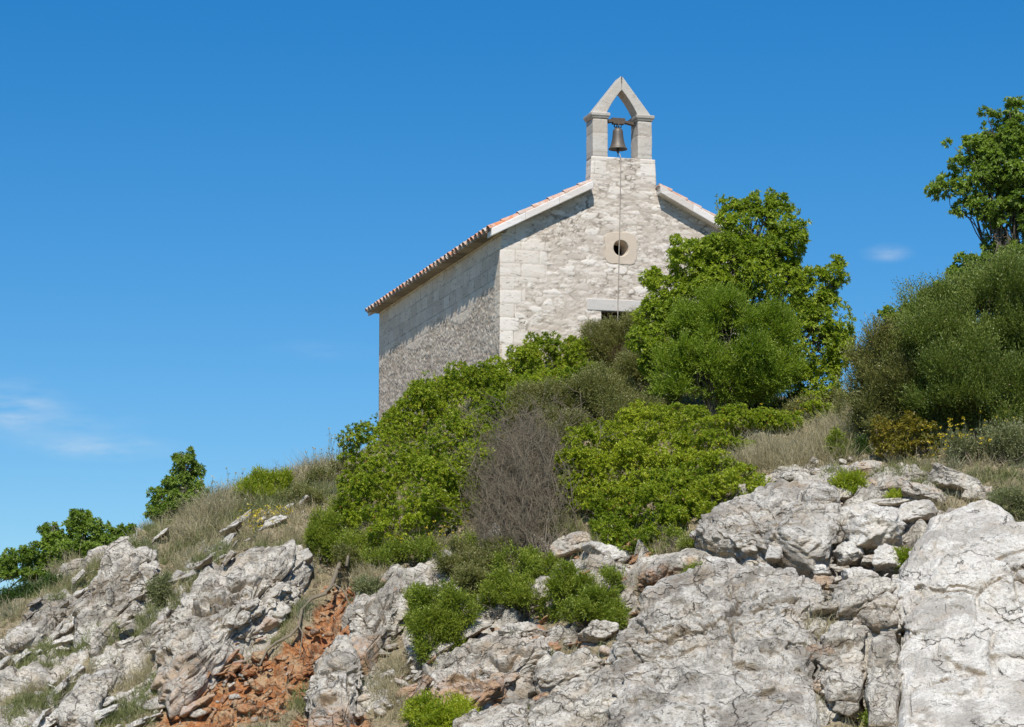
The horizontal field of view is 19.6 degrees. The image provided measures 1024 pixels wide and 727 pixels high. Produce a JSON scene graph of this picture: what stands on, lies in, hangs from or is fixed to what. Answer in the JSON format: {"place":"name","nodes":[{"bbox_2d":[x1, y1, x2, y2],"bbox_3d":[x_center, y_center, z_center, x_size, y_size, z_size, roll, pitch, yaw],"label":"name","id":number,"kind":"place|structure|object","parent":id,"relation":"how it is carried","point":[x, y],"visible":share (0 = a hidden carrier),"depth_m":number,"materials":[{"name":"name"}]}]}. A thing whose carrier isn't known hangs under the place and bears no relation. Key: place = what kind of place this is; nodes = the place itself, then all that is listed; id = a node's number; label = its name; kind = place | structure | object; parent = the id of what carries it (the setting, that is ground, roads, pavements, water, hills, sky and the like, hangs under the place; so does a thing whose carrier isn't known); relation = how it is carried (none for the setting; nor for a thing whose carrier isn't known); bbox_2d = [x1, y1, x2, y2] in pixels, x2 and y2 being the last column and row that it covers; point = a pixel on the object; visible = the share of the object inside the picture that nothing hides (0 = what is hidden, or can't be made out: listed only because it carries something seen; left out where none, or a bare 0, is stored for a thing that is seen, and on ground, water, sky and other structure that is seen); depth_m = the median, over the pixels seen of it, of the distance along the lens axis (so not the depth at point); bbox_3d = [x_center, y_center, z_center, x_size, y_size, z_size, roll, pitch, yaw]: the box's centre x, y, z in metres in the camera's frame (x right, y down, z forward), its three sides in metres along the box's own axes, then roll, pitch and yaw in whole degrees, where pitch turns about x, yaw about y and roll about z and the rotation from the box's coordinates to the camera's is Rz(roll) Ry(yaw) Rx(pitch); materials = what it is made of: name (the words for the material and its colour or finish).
{"place":"outdoors","nodes":[
{"label":"outdoors","id":0,"kind":"place"},
{"bbox_2d":[0,385,1023,726],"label":"hillside","id":1,"kind":"structure","parent":0,"point":[266,679],"depth_m":56.93,"materials":[{"name":"grey stone"}]},
{"bbox_2d":[0,570,71,607],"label":"heath bush","id":2,"kind":"object","parent":1,"relation":"on","point":[18,590],"visible":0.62,"depth_m":63.38,"materials":[{"name":"green plant"}]},
{"bbox_2d":[4,589,71,655],"bbox_3d":[-9.568,5.454,60.535,0.970,1.895,3.462,-2,-8,13],"label":"rock outcrop","id":3,"kind":"object","parent":1,"relation":"on","point":[50,616],"visible":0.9,"depth_m":59.80,"materials":[{"name":"grey stone"}]},
{"bbox_2d":[0,508,137,587],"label":"holm oak","id":4,"kind":"object","parent":1,"relation":"on","point":[78,523],"visible":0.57,"depth_m":65.62,"materials":[{"name":"green plant"}]},
{"bbox_2d":[55,662,125,726],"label":"rock outcrop","id":5,"kind":"object","parent":1,"relation":"on","point":[82,703],"visible":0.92,"depth_m":55.75,"materials":[{"name":"grey stone"}]},
{"bbox_2d":[72,537,163,657],"bbox_3d":[-8.038,4.967,60.890,1.807,3.114,5.281,0,-8,0],"label":"rock outcrop","id":6,"kind":"object","parent":1,"relation":"on","point":[119,579],"visible":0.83,"depth_m":60.39,"materials":[{"name":"grey stone"}]},
{"bbox_2d":[26,540,277,696],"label":"bedrock","id":7,"kind":"structure","parent":1,"relation":"on","point":[229,556],"depth_m":59.92,"materials":[{"name":"grey stone"}]},
{"bbox_2d":[0,534,308,725],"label":"slope grass","id":8,"kind":"structure","parent":1,"relation":"on","point":[129,711],"depth_m":58.26,"materials":[{"name":"plant"}]},
{"bbox_2d":[0,548,312,726],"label":"bedrock","id":9,"kind":"structure","parent":1,"relation":"on","point":[46,718],"depth_m":57.13,"materials":[{"name":"stone"}]},
{"bbox_2d":[143,567,174,608],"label":"shrub","id":10,"kind":"object","parent":1,"relation":"on","point":[161,591],"visible":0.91,"depth_m":60.13,"materials":[{"name":"green plant"}]},
{"bbox_2d":[142,445,210,522],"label":"holm oak","id":11,"kind":"object","parent":1,"relation":"on","point":[172,483],"visible":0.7,"depth_m":66.95,"materials":[{"name":"green plant"}]},
{"bbox_2d":[148,539,313,718],"bbox_3d":[-5.563,5.221,58.117,3.048,3.977,6.088,0,-8,0],"label":"rock outcrop","id":12,"kind":"object","parent":1,"relation":"on","point":[189,652],"visible":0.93,"depth_m":57.32,"materials":[{"name":"grey stone"}]},
{"bbox_2d":[152,495,310,560],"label":"bedrock","id":13,"kind":"structure","parent":1,"relation":"on","point":[237,525],"depth_m":63.46,"materials":[{"name":"stone"}]},
{"bbox_2d":[173,585,347,726],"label":"red earth","id":14,"kind":"structure","parent":1,"relation":"on","point":[234,697],"depth_m":55.24,"materials":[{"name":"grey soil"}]},
{"bbox_2d":[236,702,258,714],"bbox_3d":[-4.886,6.376,54.618,0.419,0.249,0.284,0,-8,0],"label":"stone","id":15,"kind":"object","parent":14,"relation":"on","point":[242,708],"visible":1,"depth_m":54.54,"materials":[{"name":"orange stone"}]},
{"bbox_2d":[259,546,349,665],"bbox_3d":[-3.586,4.703,58.115,1.145,2.626,4.246,-3,-9,19],"label":"tree root","id":16,"kind":"object","parent":14,"relation":"on","point":[338,568],"visible":1,"depth_m":58.27,"materials":[{"name":"brown wood"}]},
{"bbox_2d":[230,464,297,500],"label":"young pine bush","id":17,"kind":"object","parent":1,"relation":"on","point":[267,479],"visible":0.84,"depth_m":65.72,"materials":[{"name":"green plant"}]},
{"bbox_2d":[237,503,292,540],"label":"flowering herb","id":18,"kind":"object","parent":1,"relation":"on","point":[272,513],"visible":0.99,"depth_m":63.66,"materials":[{"name":"green"}]},
{"bbox_2d":[272,448,359,506],"bbox_3d":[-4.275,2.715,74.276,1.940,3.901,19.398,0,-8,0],"label":"heath bush","id":19,"kind":"object","parent":1,"relation":"on","point":[337,466],"visible":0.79,"depth_m":65.89,"materials":[{"name":"green plant"}]},
{"bbox_2d":[301,505,345,564],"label":"shrub","id":20,"kind":"object","parent":1,"relation":"on","point":[318,532],"visible":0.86,"depth_m":60.89,"materials":[{"name":"green plant"}]},
{"bbox_2d":[303,634,364,726],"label":"rock outcrop","id":21,"kind":"object","parent":1,"relation":"on","point":[334,690],"visible":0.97,"depth_m":53.95,"materials":[{"name":"grey stone"}]},
{"bbox_2d":[329,540,366,575],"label":"shrub","id":22,"kind":"object","parent":1,"relation":"on","point":[344,552],"visible":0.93,"depth_m":59.88,"materials":[{"name":"green plant"}]},
{"bbox_2d":[2,508,699,701],"bbox_3d":[-6.783,5.553,62.194,10.998,4.463,21.979,6,-10,-36],"label":"slope straw","id":23,"kind":"object","parent":1,"relation":"on","point":[134,681],"visible":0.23,"depth_m":59.13,"materials":[{"name":"beige plant"}]},
{"bbox_2d":[347,573,413,674],"bbox_3d":[-2.543,5.062,56.991,1.264,2.237,3.598,-1,-8,6],"label":"rock outcrop","id":24,"kind":"object","parent":1,"relation":"on","point":[368,623],"visible":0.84,"depth_m":56.47,"materials":[{"name":"grey stone"}]},
{"bbox_2d":[344,573,386,600],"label":"shrub","id":25,"kind":"object","parent":24,"relation":"on","point":[370,586],"visible":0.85,"depth_m":58.07,"materials":[{"name":"green plant"}]},
{"bbox_2d":[327,570,437,718],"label":"bedrock","id":26,"kind":"structure","parent":1,"relation":"on","point":[427,681],"depth_m":54.42,"materials":[{"name":"grey stone"}]},
{"bbox_2d":[418,636,453,667],"bbox_3d":[-1.415,5.381,55.215,0.691,0.595,0.573,0,-8,0],"label":"rock block","id":27,"kind":"object","parent":26,"relation":"on","point":[441,650],"visible":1,"depth_m":55.00,"materials":[{"name":"grey stone"}]},
{"bbox_2d":[324,485,480,569],"bbox_3d":[-2.700,3.327,60.684,1.942,2.202,5.264,6,-10,-38],"label":"heath bush","id":28,"kind":"object","parent":1,"relation":"on","point":[422,546],"visible":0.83,"depth_m":59.70,"materials":[{"name":"green plant"}]},
{"bbox_2d":[326,359,517,547],"bbox_3d":[-1.796,2.061,66.405,4.320,5.484,12.285,0,-8,0],"label":"strawberry bush","id":29,"kind":"object","parent":1,"relation":"on","point":[431,466],"visible":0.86,"depth_m":63.89,"materials":[{"name":"green plant"}]},
{"bbox_2d":[397,687,480,726],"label":"spurge bush","id":30,"kind":"object","parent":1,"relation":"on","point":[427,710],"visible":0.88,"depth_m":51.92,"materials":[{"name":"green plant"}]},
{"bbox_2d":[399,575,483,667],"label":"heath bush","id":31,"kind":"object","parent":1,"relation":"on","point":[442,618],"visible":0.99,"depth_m":55.24,"materials":[{"name":"green plant"}]},
{"bbox_2d":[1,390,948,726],"bbox_3d":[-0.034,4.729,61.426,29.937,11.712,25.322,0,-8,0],"label":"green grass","id":32,"kind":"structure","parent":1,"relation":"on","point":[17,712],"depth_m":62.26,"materials":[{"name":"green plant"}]},
{"bbox_2d":[432,533,520,600],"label":"heath bush","id":33,"kind":"object","parent":1,"relation":"on","point":[466,566],"visible":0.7,"depth_m":57.95,"materials":[{"name":"green plant"}]},
{"bbox_2d":[423,635,555,709],"bbox_3d":[-0.508,5.909,53.514,1.861,2.048,3.111,-6,-10,37],"label":"rock ledge","id":34,"kind":"object","parent":1,"relation":"on","point":[510,660],"visible":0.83,"depth_m":53.39,"materials":[{"name":"grey stone"}]},
{"bbox_2d":[167,519,840,724],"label":"rock weeds","id":35,"kind":"object","parent":1,"relation":"on","point":[395,687],"visible":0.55,"depth_m":53.97,"materials":[{"name":"green plant"}]},
{"bbox_2d":[149,402,872,554],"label":"tall dry grass","id":36,"kind":"structure","parent":1,"relation":"on","point":[787,454],"depth_m":61.58,"materials":[{"name":"beige plant"}]},
{"bbox_2d":[0,375,1023,726],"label":"dry grass","id":37,"kind":"structure","parent":1,"relation":"on","point":[298,509],"depth_m":61.49,"materials":[{"name":"plant"}]},
{"bbox_2d":[0,391,1023,726],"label":"grey herbs","id":38,"kind":"object","parent":1,"relation":"on","point":[306,609],"visible":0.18,"depth_m":60.00,"materials":[{"name":"plant"}]},
{"bbox_2d":[468,540,563,620],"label":"heath bush","id":39,"kind":"object","parent":1,"relation":"on","point":[504,586],"visible":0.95,"depth_m":56.33,"materials":[{"name":"green plant"}]},
{"bbox_2d":[395,537,651,710],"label":"bedrock","id":40,"kind":"structure","parent":1,"relation":"on","point":[505,700],"depth_m":54.25,"materials":[{"name":"grey stone"}]},
{"bbox_2d":[457,619,494,639],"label":"rock block","id":41,"kind":"object","parent":40,"relation":"on","point":[476,629],"visible":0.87,"depth_m":55.35,"materials":[{"name":"grey stone"}]},
{"bbox_2d":[452,703,528,726],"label":"rock ledge","id":42,"kind":"object","parent":40,"relation":"on","point":[511,715],"visible":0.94,"depth_m":51.39,"materials":[{"name":"grey stone"}]},
{"bbox_2d":[498,621,546,637],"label":"rock block","id":43,"kind":"object","parent":40,"relation":"on","point":[525,629],"visible":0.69,"depth_m":54.82,"materials":[{"name":"grey stone"}]},
{"bbox_2d":[549,531,590,558],"bbox_3d":[1.139,3.566,58.311,0.823,0.567,0.647,-5,-10,33],"label":"rock block","id":44,"kind":"object","parent":40,"relation":"on","point":[568,545],"visible":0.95,"depth_m":58.16,"materials":[{"name":"grey stone"}]},
{"bbox_2d":[581,540,629,559],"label":"rock block","id":45,"kind":"object","parent":40,"relation":"on","point":[595,547],"visible":0.83,"depth_m":57.64,"materials":[{"name":"stone"}]},
{"bbox_2d":[581,467,724,553],"bbox_3d":[2.833,2.943,58.676,2.903,1.895,2.260,0,-8,0],"label":"pistachio bush","id":46,"kind":"object","parent":40,"relation":"on","point":[646,492],"visible":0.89,"depth_m":58.50,"materials":[{"name":"green plant"}]},
{"bbox_2d":[637,548,702,592],"bbox_3d":[3.053,4.049,56.386,1.369,1.078,1.443,0,-8,0],"label":"rock ledge","id":47,"kind":"object","parent":40,"relation":"on","point":[654,571],"visible":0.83,"depth_m":55.88,"materials":[{"name":"grey stone"}]},
{"bbox_2d":[629,523,695,555],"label":"heath bush","id":48,"kind":"object","parent":47,"relation":"on","point":[682,537],"visible":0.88,"depth_m":57.55,"materials":[{"name":"green plant"}]},
{"bbox_2d":[430,380,618,567],"bbox_3d":[0.239,2.395,61.849,4.045,4.739,8.153,0,-8,0],"label":"dead bush","id":49,"kind":"object","parent":1,"relation":"on","point":[515,501],"visible":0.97,"depth_m":60.15,"materials":[{"name":"plant"}]},
{"bbox_2d":[442,330,615,407],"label":"strawberry bush","id":50,"kind":"object","parent":1,"relation":"on","point":[527,356],"visible":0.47,"depth_m":71.22,"materials":[{"name":"green plant"}]},
{"bbox_2d":[528,576,549,603],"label":"rock block","id":51,"kind":"object","parent":1,"relation":"on","point":[539,581],"visible":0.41,"depth_m":56.35,"materials":[{"name":"grey stone"}]},
{"bbox_2d":[365,77,744,440],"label":"chapel","id":52,"kind":"structure","parent":1,"relation":"on","point":[549,265],"depth_m":74.23,"materials":[{"name":"stone"}]},
{"bbox_2d":[607,117,634,153],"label":"bell","id":53,"kind":"object","parent":52,"relation":"hanging from","point":[617,145],"visible":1,"depth_m":74.66,"materials":[{"name":"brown metal"}]},
{"bbox_2d":[605,232,636,264],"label":"round window","id":54,"kind":"structure","parent":52,"relation":"in","point":[628,243],"depth_m":74.04,"materials":[{"name":"beige stone"}]},
{"bbox_2d":[531,654,604,694],"bbox_3d":[1.028,5.702,53.097,1.374,0.990,1.289,0,-8,0],"label":"rock ledge","id":55,"kind":"object","parent":1,"relation":"on","point":[547,679],"visible":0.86,"depth_m":52.63,"materials":[{"name":"grey stone"}]},
{"bbox_2d":[454,363,682,480],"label":"heath bush","id":56,"kind":"object","parent":1,"relation":"on","point":[612,398],"visible":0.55,"depth_m":65.48,"materials":[{"name":"green plant"}]},
{"bbox_2d":[527,666,616,726],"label":"rock slab","id":57,"kind":"object","parent":1,"relation":"on","point":[559,705],"visible":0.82,"depth_m":51.23,"materials":[{"name":"grey stone"}]},
{"bbox_2d":[542,558,634,637],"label":"heath bush","id":58,"kind":"object","parent":1,"relation":"on","point":[568,590],"visible":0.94,"depth_m":55.20,"materials":[{"name":"green plant"}]},
{"bbox_2d":[577,619,619,643],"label":"rock block","id":59,"kind":"object","parent":1,"relation":"on","point":[593,631],"visible":0.98,"depth_m":54.02,"materials":[{"name":"grey stone"}]},
{"bbox_2d":[574,306,668,409],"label":"heath bush","id":60,"kind":"object","parent":1,"relation":"on","point":[609,337],"visible":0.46,"depth_m":72.14,"materials":[{"name":"green plant"}]},
{"bbox_2d":[550,399,733,514],"bbox_3d":[2.377,1.948,61.701,3.629,2.910,4.147,3,-9,-21],"label":"pistachio bush","id":61,"kind":"object","parent":1,"relation":"on","point":[623,451],"visible":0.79,"depth_m":60.85,"materials":[{"name":"green plant"}]},
{"bbox_2d":[643,454,757,527],"bbox_3d":[3.671,2.610,59.613,2.468,1.731,2.186,4,-9,-26],"label":"pistachio bush","id":62,"kind":"object","parent":1,"relation":"on","point":[740,467],"visible":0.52,"depth_m":59.72,"materials":[{"name":"green plant"}]},
{"bbox_2d":[606,558,824,726],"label":"boulder","id":63,"kind":"object","parent":1,"relation":"on","point":[682,654],"visible":0.93,"depth_m":51.84,"materials":[{"name":"stone"}]},
{"bbox_2d":[640,279,812,415],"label":"feathery shrub","id":64,"kind":"object","parent":1,"relation":"on","point":[765,375],"visible":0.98,"depth_m":65.46,"materials":[{"name":"green plant"}]},
{"bbox_2d":[450,455,1023,680],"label":"ledge weeds","id":65,"kind":"object","parent":1,"relation":"on","point":[892,463],"visible":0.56,"depth_m":57.91,"materials":[{"name":"green plant"}]},
{"bbox_2d":[624,187,856,409],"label":"bay tree","id":66,"kind":"object","parent":1,"relation":"on","point":[772,270],"visible":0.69,"depth_m":66.92,"materials":[{"name":"green plant"}]},
{"bbox_2d":[655,398,836,451],"bbox_3d":[5.112,1.468,63.172,4.060,1.844,4.008,0,-8,0],"label":"pistachio bush","id":67,"kind":"object","parent":1,"relation":"on","point":[701,417],"visible":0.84,"depth_m":62.98,"materials":[{"name":"green plant"}]},
{"bbox_2d":[689,478,845,578],"bbox_3d":[5.237,3.360,56.749,3.588,2.540,3.158,-7,-11,41],"label":"boulder","id":68,"kind":"object","parent":1,"relation":"on","point":[797,521],"visible":0.82,"depth_m":55.90,"materials":[{"name":"stone"}]},
{"bbox_2d":[675,469,773,521],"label":"spurge bush","id":69,"kind":"object","parent":68,"relation":"on","point":[715,484],"visible":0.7,"depth_m":58.35,"materials":[{"name":"green plant"}]},
{"bbox_2d":[765,545,783,562],"bbox_3d":[4.862,3.534,54.992,0.364,0.354,0.399,0,-8,0],"label":"stone","id":70,"kind":"object","parent":68,"relation":"on","point":[774,554],"visible":1,"depth_m":54.86,"materials":[{"name":"stone"}]},
{"bbox_2d":[765,386,850,421],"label":"shrub","id":71,"kind":"object","parent":1,"relation":"on","point":[790,405],"visible":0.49,"depth_m":65.37,"materials":[{"name":"green plant"}]},
{"bbox_2d":[813,625,867,722],"bbox_3d":[5.686,5.427,51.170,1.053,1.881,2.221,0,-8,0],"label":"rock block","id":72,"kind":"object","parent":1,"relation":"on","point":[842,673],"visible":0.82,"depth_m":50.80,"materials":[{"name":"grey stone"}]},
{"bbox_2d":[805,570,901,718],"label":"bedrock","id":73,"kind":"structure","parent":1,"relation":"on","point":[813,653],"depth_m":51.85,"materials":[{"name":"grey stone"}]},
{"bbox_2d":[831,572,896,619],"bbox_3d":[6.395,4.457,53.068,1.416,1.474,1.649,0,-8,0],"label":"rock block","id":74,"kind":"object","parent":73,"relation":"on","point":[855,595],"visible":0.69,"depth_m":52.66,"materials":[{"name":"grey stone"}]},
{"bbox_2d":[856,591,901,644],"bbox_3d":[6.548,4.647,52.566,0.897,1.187,1.454,-3,-9,18],"label":"rock block","id":75,"kind":"object","parent":73,"relation":"on","point":[878,614],"visible":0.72,"depth_m":52.05,"materials":[{"name":"grey stone"}]},
{"bbox_2d":[851,432,873,456],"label":"shrub","id":76,"kind":"object","parent":1,"relation":"on","point":[861,440],"visible":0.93,"depth_m":59.49,"materials":[{"name":"green plant"}]},
{"bbox_2d":[734,461,993,584],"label":"bedrock","id":77,"kind":"structure","parent":1,"relation":"on","point":[866,559],"depth_m":56.29,"materials":[{"name":"grey stone"}]},
{"bbox_2d":[821,424,850,458],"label":"shrub","id":78,"kind":"object","parent":77,"relation":"on","point":[836,433],"visible":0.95,"depth_m":59.74,"materials":[{"name":"green plant"}]},
{"bbox_2d":[826,467,869,499],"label":"shrub","id":79,"kind":"object","parent":77,"relation":"on","point":[852,482],"visible":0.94,"depth_m":57.39,"materials":[{"name":"green plant"}]},
{"bbox_2d":[832,541,863,565],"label":"rock block","id":80,"kind":"object","parent":77,"relation":"on","point":[844,553],"visible":1,"depth_m":54.72,"materials":[{"name":"stone"}]},
{"bbox_2d":[851,460,883,472],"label":"rock block","id":81,"kind":"object","parent":77,"relation":"on","point":[864,466],"visible":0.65,"depth_m":58.29,"materials":[{"name":"grey stone"}]},
{"bbox_2d":[842,501,898,516],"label":"rock block","id":82,"kind":"object","parent":77,"relation":"on","point":[858,510],"visible":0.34,"depth_m":56.11,"materials":[{"name":"stone"}]},
{"bbox_2d":[842,506,906,550],"bbox_3d":[6.774,3.095,55.135,1.136,0.951,0.869,3,-9,-21],"label":"rock block","id":83,"kind":"object","parent":77,"relation":"on","point":[873,529],"visible":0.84,"depth_m":54.88,"materials":[{"name":"stone"}]},
{"bbox_2d":[852,497,913,506],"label":"rock block","id":84,"kind":"object","parent":77,"relation":"on","point":[894,502],"visible":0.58,"depth_m":56.43,"materials":[{"name":"grey stone"}]},
{"bbox_2d":[872,543,901,571],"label":"rock block","id":85,"kind":"object","parent":77,"relation":"on","point":[885,556],"visible":0.97,"depth_m":54.20,"materials":[{"name":"stone"}]},
{"bbox_2d":[892,545,912,573],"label":"shrub","id":86,"kind":"object","parent":77,"relation":"on","point":[903,556],"visible":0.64,"depth_m":54.17,"materials":[{"name":"green plant"}]},
{"bbox_2d":[897,499,937,523],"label":"rock block","id":87,"kind":"object","parent":77,"relation":"on","point":[925,510],"visible":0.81,"depth_m":55.66,"materials":[{"name":"stone"}]},
{"bbox_2d":[901,480,948,504],"bbox_3d":[8.002,2.507,56.589,1.019,0.575,0.802,-3,-9,21],"label":"rock block","id":88,"kind":"object","parent":77,"relation":"on","point":[916,491],"visible":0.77,"depth_m":56.36,"materials":[{"name":"grey stone"}]},
{"bbox_2d":[927,463,981,492],"bbox_3d":[8.625,2.292,56.759,0.917,0.792,0.999,6,-10,-35],"label":"rock block","id":89,"kind":"object","parent":77,"relation":"on","point":[941,475],"visible":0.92,"depth_m":56.56,"materials":[{"name":"grey stone"}]},
{"bbox_2d":[862,633,903,726],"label":"rock block","id":90,"kind":"object","parent":1,"relation":"on","point":[881,702],"visible":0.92,"depth_m":50.05,"materials":[{"name":"grey stone"}]},
{"bbox_2d":[832,310,940,449],"bbox_3d":[7.710,0.452,60.210,2.618,3.395,2.004,-5,-9,29],"label":"juniper bush","id":91,"kind":"object","parent":1,"relation":"on","point":[873,372],"visible":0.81,"depth_m":59.85,"materials":[{"name":"green plant"}]},
{"bbox_2d":[869,410,940,460],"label":"spurge bush","id":92,"kind":"object","parent":1,"relation":"on","point":[910,429],"visible":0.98,"depth_m":58.73,"materials":[{"name":"green plant"}]},
{"bbox_2d":[876,281,949,328],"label":"skyline bush","id":93,"kind":"object","parent":1,"relation":"on","point":[885,310],"visible":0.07,"depth_m":63.74,"materials":[{"name":"green plant"}]},
{"bbox_2d":[874,237,1023,440],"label":"juniper bush","id":94,"kind":"object","parent":1,"relation":"on","point":[971,363],"visible":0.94,"depth_m":59.20,"materials":[{"name":"green plant"}]},
{"bbox_2d":[892,499,1023,726],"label":"boulder","id":95,"kind":"object","parent":1,"relation":"on","point":[958,592],"visible":0.97,"depth_m":51.23,"materials":[{"name":"stone"}]},
{"bbox_2d":[919,410,1015,470],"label":"flowering herb","id":96,"kind":"object","parent":1,"relation":"on","point":[947,447],"visible":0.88,"depth_m":58.24,"materials":[{"name":"green plant"}]},
{"bbox_2d":[923,95,1023,306],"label":"holm oak","id":97,"kind":"object","parent":1,"relation":"on","point":[995,160],"visible":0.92,"depth_m":67.00,"materials":[{"name":"green plant"}]},
{"bbox_2d":[924,413,1023,468],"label":"herb bush","id":98,"kind":"object","parent":1,"relation":"on","point":[1015,436],"visible":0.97,"depth_m":58.12,"materials":[{"name":"green plant"}]},
{"bbox_2d":[944,250,1020,285],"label":"holm oak bush","id":99,"kind":"object","parent":1,"relation":"on","point":[962,255],"visible":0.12,"depth_m":65.33,"materials":[{"name":"green plant"}]},
{"bbox_2d":[984,485,1023,521],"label":"shrub","id":100,"kind":"object","parent":1,"relation":"on","point":[1015,500],"visible":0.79,"depth_m":55.42,"materials":[{"name":"green plant"}]},
{"bbox_2d":[0,0,1023,591],"label":"sky","id":101,"kind":"structure","parent":0,"point":[205,204],"materials":[{"name":"blue"}]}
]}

